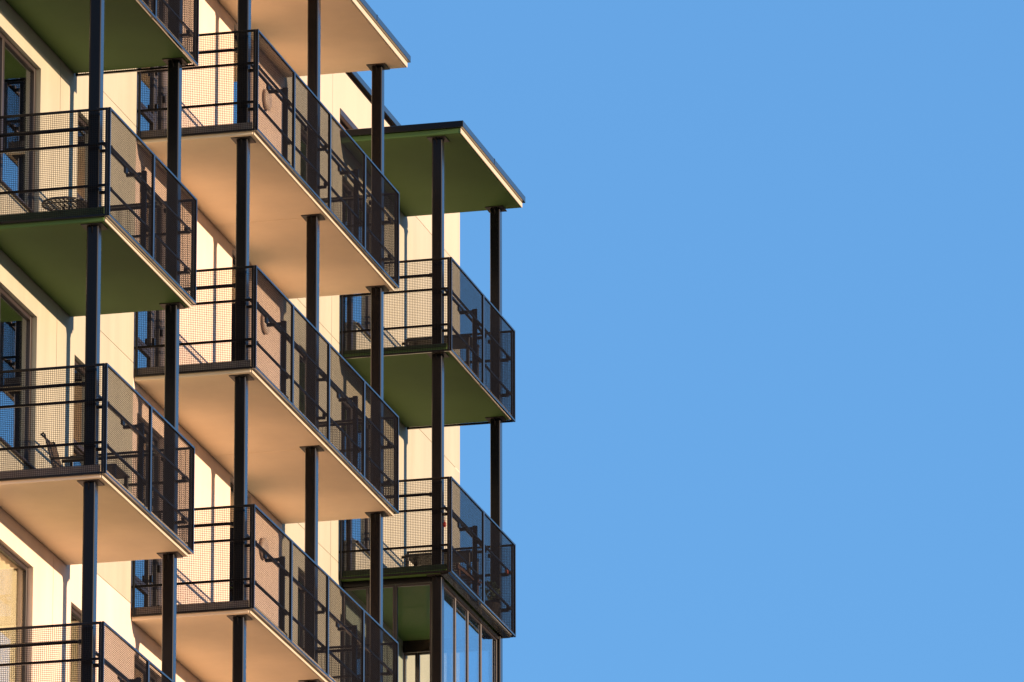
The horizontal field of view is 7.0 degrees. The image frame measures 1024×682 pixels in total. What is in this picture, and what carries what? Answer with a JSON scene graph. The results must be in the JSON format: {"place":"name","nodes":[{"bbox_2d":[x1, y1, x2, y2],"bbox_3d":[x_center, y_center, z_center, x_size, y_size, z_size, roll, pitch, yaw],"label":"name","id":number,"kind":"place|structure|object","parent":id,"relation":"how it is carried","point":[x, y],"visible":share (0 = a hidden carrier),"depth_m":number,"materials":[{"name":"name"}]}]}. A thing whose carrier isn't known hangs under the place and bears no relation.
{"place":"outdoors","nodes":[
{"label":"outdoors","id":0,"kind":"place"},
{"bbox_2d":[41,196,86,210],"bbox_3d":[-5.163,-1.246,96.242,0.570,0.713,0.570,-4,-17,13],"label":"bistro table","id":1,"kind":"object","parent":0,"point":[75,204],"visible":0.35,"depth_m":96.30,"materials":[{"name":"grey metal"}]},
{"bbox_2d":[0,0,459,681],"bbox_3d":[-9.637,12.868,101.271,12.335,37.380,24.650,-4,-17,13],"label":"apartment building","id":2,"kind":"structure","parent":0,"point":[40,582],"depth_m":100.45,"materials":[{"name":"beige paint"}]},
{"bbox_2d":[0,544,27,681],"bbox_3d":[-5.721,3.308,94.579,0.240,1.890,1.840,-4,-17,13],"label":"window","id":3,"kind":"structure","parent":2,"relation":"in","point":[11,567],"depth_m":95.00,"materials":[{"name":"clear glass"}]},
{"bbox_2d":[0,288,34,468],"bbox_3d":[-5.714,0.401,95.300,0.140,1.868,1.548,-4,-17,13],"label":"window","id":4,"kind":"structure","parent":2,"relation":"in","point":[15,323],"depth_m":95.59,"materials":[{"name":"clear glass"}]},
{"bbox_2d":[0,32,35,212],"bbox_3d":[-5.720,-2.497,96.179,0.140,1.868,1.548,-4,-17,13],"label":"window","id":5,"kind":"structure","parent":2,"relation":"in","point":[17,75],"depth_m":96.38,"materials":[{"name":"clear glass"}]},
{"bbox_2d":[70,607,81,681],"bbox_3d":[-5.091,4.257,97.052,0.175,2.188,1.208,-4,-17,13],"label":"window","id":6,"kind":"structure","parent":2,"relation":"in","point":[75,616],"depth_m":97.14,"materials":[{"name":"black glass"}]},
{"bbox_2d":[73,360,84,465],"bbox_3d":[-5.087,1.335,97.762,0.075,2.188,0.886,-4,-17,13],"label":"window","id":7,"kind":"structure","parent":2,"relation":"in","point":[77,406],"depth_m":97.95,"materials":[{"name":"black glass"}]},
{"bbox_2d":[77,116,87,207],"bbox_3d":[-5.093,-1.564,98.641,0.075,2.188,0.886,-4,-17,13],"label":"window","id":8,"kind":"structure","parent":2,"relation":"in","point":[84,171],"depth_m":98.86,"materials":[{"name":"black glass"}]},
{"bbox_2d":[0,479,182,681],"bbox_3d":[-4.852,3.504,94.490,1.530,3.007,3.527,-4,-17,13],"label":"balcony","id":9,"kind":"structure","parent":2,"relation":"attached to","point":[90,656],"depth_m":93.00,"materials":[{"name":"pink paint"}]},
{"bbox_2d":[0,222,194,564],"bbox_3d":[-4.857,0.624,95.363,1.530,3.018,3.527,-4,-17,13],"label":"balcony","id":10,"kind":"structure","parent":2,"relation":"attached to","point":[43,506],"depth_m":94.33,"materials":[{"name":"pink paint"}]},
{"bbox_2d":[40,432,83,467],"bbox_3d":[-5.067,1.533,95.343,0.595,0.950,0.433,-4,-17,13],"label":"garden chair","id":11,"kind":"object","parent":10,"relation":"on","point":[54,452],"visible":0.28,"depth_m":95.34,"materials":[{"name":"black metal"}]},
{"bbox_2d":[107,463,129,487],"bbox_3d":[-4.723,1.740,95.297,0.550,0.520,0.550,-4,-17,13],"label":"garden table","id":12,"kind":"object","parent":10,"relation":"on","point":[118,473],"visible":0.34,"depth_m":95.29,"materials":[{"name":"black metal"}]},
{"bbox_2d":[0,0,196,316],"bbox_3d":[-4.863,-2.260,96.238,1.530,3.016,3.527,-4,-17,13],"label":"balcony","id":13,"kind":"structure","parent":2,"relation":"attached to","point":[45,251],"depth_m":95.23,"materials":[{"name":"green paint"}]},
{"bbox_2d":[5,0,198,76],"bbox_3d":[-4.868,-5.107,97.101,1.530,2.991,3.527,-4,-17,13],"label":"balcony","id":14,"kind":"structure","parent":2,"relation":"attached to","point":[140,34],"depth_m":97.20,"materials":[{"name":"green paint"}]},
{"bbox_2d":[134,661,156,681],"bbox_3d":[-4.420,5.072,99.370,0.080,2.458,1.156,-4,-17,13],"label":"window","id":15,"kind":"structure","parent":2,"relation":"in","point":[136,661],"depth_m":99.71,"materials":[{"name":"black glass"}]},
{"bbox_2d":[135,419,160,607],"bbox_3d":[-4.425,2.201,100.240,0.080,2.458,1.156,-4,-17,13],"label":"window","id":16,"kind":"structure","parent":2,"relation":"in","point":[138,568],"depth_m":100.25,"materials":[{"name":"blue glass"}]},
{"bbox_2d":[138,192,162,367],"bbox_3d":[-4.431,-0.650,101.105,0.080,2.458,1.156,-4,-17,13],"label":"window","id":17,"kind":"structure","parent":2,"relation":"in","point":[140,314],"depth_m":101.11,"materials":[{"name":"blue glass"}]},
{"bbox_2d":[141,1,165,130],"bbox_3d":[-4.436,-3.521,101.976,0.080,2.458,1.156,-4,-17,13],"label":"window","id":18,"kind":"structure","parent":2,"relation":"in","point":[157,81],"depth_m":101.97,"materials":[{"name":"blue glass"}]},
{"bbox_2d":[229,482,233,600],"bbox_3d":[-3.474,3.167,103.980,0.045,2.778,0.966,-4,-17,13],"label":"window","id":19,"kind":"structure","parent":2,"relation":"in","point":[231,485],"depth_m":104.11,"materials":[{"name":"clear glass"}]},
{"bbox_2d":[231,255,235,360],"bbox_3d":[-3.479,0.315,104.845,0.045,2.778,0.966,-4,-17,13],"label":"window","id":20,"kind":"structure","parent":2,"relation":"in","point":[233,258],"depth_m":104.98,"materials":[{"name":"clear glass"}]},
{"bbox_2d":[233,30,236,123],"bbox_3d":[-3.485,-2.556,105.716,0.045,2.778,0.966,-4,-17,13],"label":"window","id":21,"kind":"structure","parent":2,"relation":"in","point":[235,35],"depth_m":105.83,"materials":[{"name":"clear glass"}]},
{"bbox_2d":[259,540,264,559],"bbox_3d":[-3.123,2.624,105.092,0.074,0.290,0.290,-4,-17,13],"label":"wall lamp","id":22,"kind":"object","parent":2,"relation":"attached to","point":[262,545],"visible":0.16,"depth_m":104.99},
{"bbox_2d":[131,374,397,681],"bbox_3d":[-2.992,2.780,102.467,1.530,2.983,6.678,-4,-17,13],"label":"balcony","id":23,"kind":"structure","parent":2,"relation":"attached to","point":[274,651],"depth_m":100.49,"materials":[{"name":"pink paint"}]},
{"bbox_2d":[134,136,398,523],"bbox_3d":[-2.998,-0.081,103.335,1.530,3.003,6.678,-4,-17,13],"label":"balcony","id":24,"kind":"structure","parent":2,"relation":"attached to","point":[282,428],"depth_m":102.39,"materials":[{"name":"pink paint"}]},
{"bbox_2d":[137,0,398,298],"bbox_3d":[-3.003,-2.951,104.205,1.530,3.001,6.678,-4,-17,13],"label":"balcony","id":25,"kind":"structure","parent":2,"relation":"attached to","point":[285,195],"depth_m":103.39,"materials":[{"name":"pink paint"}]},
{"bbox_2d":[227,614,319,681],"bbox_3d":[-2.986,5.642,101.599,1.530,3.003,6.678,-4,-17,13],"label":"balcony","id":26,"kind":"structure","parent":2,"relation":"attached to","point":[239,651],"depth_m":98.84,"materials":[{"name":"pink paint"}]},
{"bbox_2d":[298,572,303,647],"bbox_3d":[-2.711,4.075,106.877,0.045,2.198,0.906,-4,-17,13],"label":"window","id":27,"kind":"structure","parent":2,"relation":"in","point":[301,646],"depth_m":107.08,"materials":[{"name":"black glass"}]},
{"bbox_2d":[299,371,305,412],"bbox_3d":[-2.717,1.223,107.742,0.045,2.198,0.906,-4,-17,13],"label":"window","id":28,"kind":"structure","parent":2,"relation":"in","point":[303,378],"depth_m":107.94,"materials":[{"name":"black glass"}]},
{"bbox_2d":[300,130,306,159],"bbox_3d":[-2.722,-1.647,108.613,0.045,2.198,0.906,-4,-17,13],"label":"window","id":29,"kind":"structure","parent":2,"relation":"in","point":[302,136],"depth_m":108.86,"materials":[{"name":"black glass"}]},
{"bbox_2d":[218,0,410,77],"bbox_3d":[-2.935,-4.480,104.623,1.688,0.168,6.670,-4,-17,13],"label":"balcony canopy","id":30,"kind":"object","parent":2,"relation":"attached to","point":[357,35],"visible":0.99,"depth_m":106.25,"materials":[{"name":"beige paint"}]},
{"bbox_2d":[340,619,350,681],"bbox_3d":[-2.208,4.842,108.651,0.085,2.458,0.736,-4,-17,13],"label":"window","id":31,"kind":"structure","parent":2,"relation":"in","point":[349,640],"depth_m":109.06,"materials":[{"name":"black glass"}]},
{"bbox_2d":[341,403,351,570],"bbox_3d":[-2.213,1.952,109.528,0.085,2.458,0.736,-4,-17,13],"label":"window","id":32,"kind":"structure","parent":2,"relation":"in","point":[348,523],"depth_m":109.54,"materials":[{"name":"clear glass"}]},
{"bbox_2d":[343,186,352,350],"bbox_3d":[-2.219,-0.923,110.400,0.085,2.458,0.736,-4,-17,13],"label":"window","id":33,"kind":"structure","parent":2,"relation":"in","point":[344,299],"depth_m":110.39,"materials":[{"name":"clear glass"}]},
{"bbox_2d":[340,108,357,129],"bbox_3d":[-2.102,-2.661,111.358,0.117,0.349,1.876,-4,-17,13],"label":"window","id":34,"kind":"structure","parent":2,"relation":"in","point":[345,121],"depth_m":110.91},
{"bbox_2d":[351,631,360,674],"bbox_3d":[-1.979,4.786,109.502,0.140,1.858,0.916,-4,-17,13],"label":"window","id":35,"kind":"structure","parent":2,"relation":"in","point":[351,631],"depth_m":109.72,"materials":[{"name":"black glass"}]},
{"bbox_2d":[352,416,369,554],"bbox_3d":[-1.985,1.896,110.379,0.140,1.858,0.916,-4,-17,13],"label":"window","id":36,"kind":"structure","parent":2,"relation":"in","point":[367,519],"depth_m":110.39,"materials":[{"name":"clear glass"}]},
{"bbox_2d":[353,202,370,339],"bbox_3d":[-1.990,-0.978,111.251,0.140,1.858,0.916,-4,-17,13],"label":"window","id":37,"kind":"structure","parent":2,"relation":"in","point":[358,297],"depth_m":111.29,"materials":[{"name":"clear glass"}]},
{"bbox_2d":[342,574,502,681],"bbox_3d":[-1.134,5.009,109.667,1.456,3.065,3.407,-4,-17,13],"label":"glazed loggia","id":38,"kind":"object","parent":2,"relation":"attached to","point":[464,643],"visible":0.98,"depth_m":109.17,"materials":[{"name":"green paint"}]},
{"bbox_2d":[339,352,515,640],"bbox_3d":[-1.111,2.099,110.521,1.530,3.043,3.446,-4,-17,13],"label":"balcony","id":39,"kind":"structure","parent":2,"relation":"attached to","point":[413,612],"depth_m":109.34,"materials":[{"name":"green paint"}]},
{"bbox_2d":[406,550,478,594],"bbox_3d":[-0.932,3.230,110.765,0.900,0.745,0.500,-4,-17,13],"label":"garden table","id":40,"kind":"object","parent":39,"relation":"on","point":[418,558],"visible":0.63,"depth_m":110.80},
{"bbox_2d":[340,136,515,429],"bbox_3d":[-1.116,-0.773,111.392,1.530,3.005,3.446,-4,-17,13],"label":"balcony","id":41,"kind":"structure","parent":2,"relation":"attached to","point":[470,398],"depth_m":110.41,"materials":[{"name":"green paint"}]},
{"bbox_2d":[405,334,477,367],"bbox_3d":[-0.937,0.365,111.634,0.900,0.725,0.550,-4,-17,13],"label":"garden table","id":42,"kind":"object","parent":41,"relation":"on","point":[424,341],"visible":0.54,"depth_m":111.57,"materials":[{"name":"black metal"}]},
{"bbox_2d":[342,120,524,216],"bbox_3d":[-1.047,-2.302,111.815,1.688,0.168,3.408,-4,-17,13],"label":"balcony canopy","id":43,"kind":"object","parent":2,"relation":"attached to","point":[476,177],"visible":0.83,"depth_m":111.58,"materials":[{"name":"green paint"}]},
{"bbox_2d":[422,563,481,584],"bbox_3d":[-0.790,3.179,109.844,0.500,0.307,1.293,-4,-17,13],"label":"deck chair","id":44,"kind":"object","parent":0,"point":[464,573],"visible":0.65,"depth_m":109.70,"materials":[{"name":"black wood"}]},
{"bbox_2d":[481,581,500,614],"bbox_3d":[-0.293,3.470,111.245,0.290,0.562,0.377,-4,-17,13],"label":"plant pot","id":45,"kind":"object","parent":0,"point":[493,596],"visible":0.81,"depth_m":111.23,"materials":[{"name":"black plant"}]},
{"bbox_2d":[357,0,1023,681],"label":"sky","id":46,"kind":"structure","parent":0,"point":[763,260],"materials":[{"name":"blue"}]}
]}

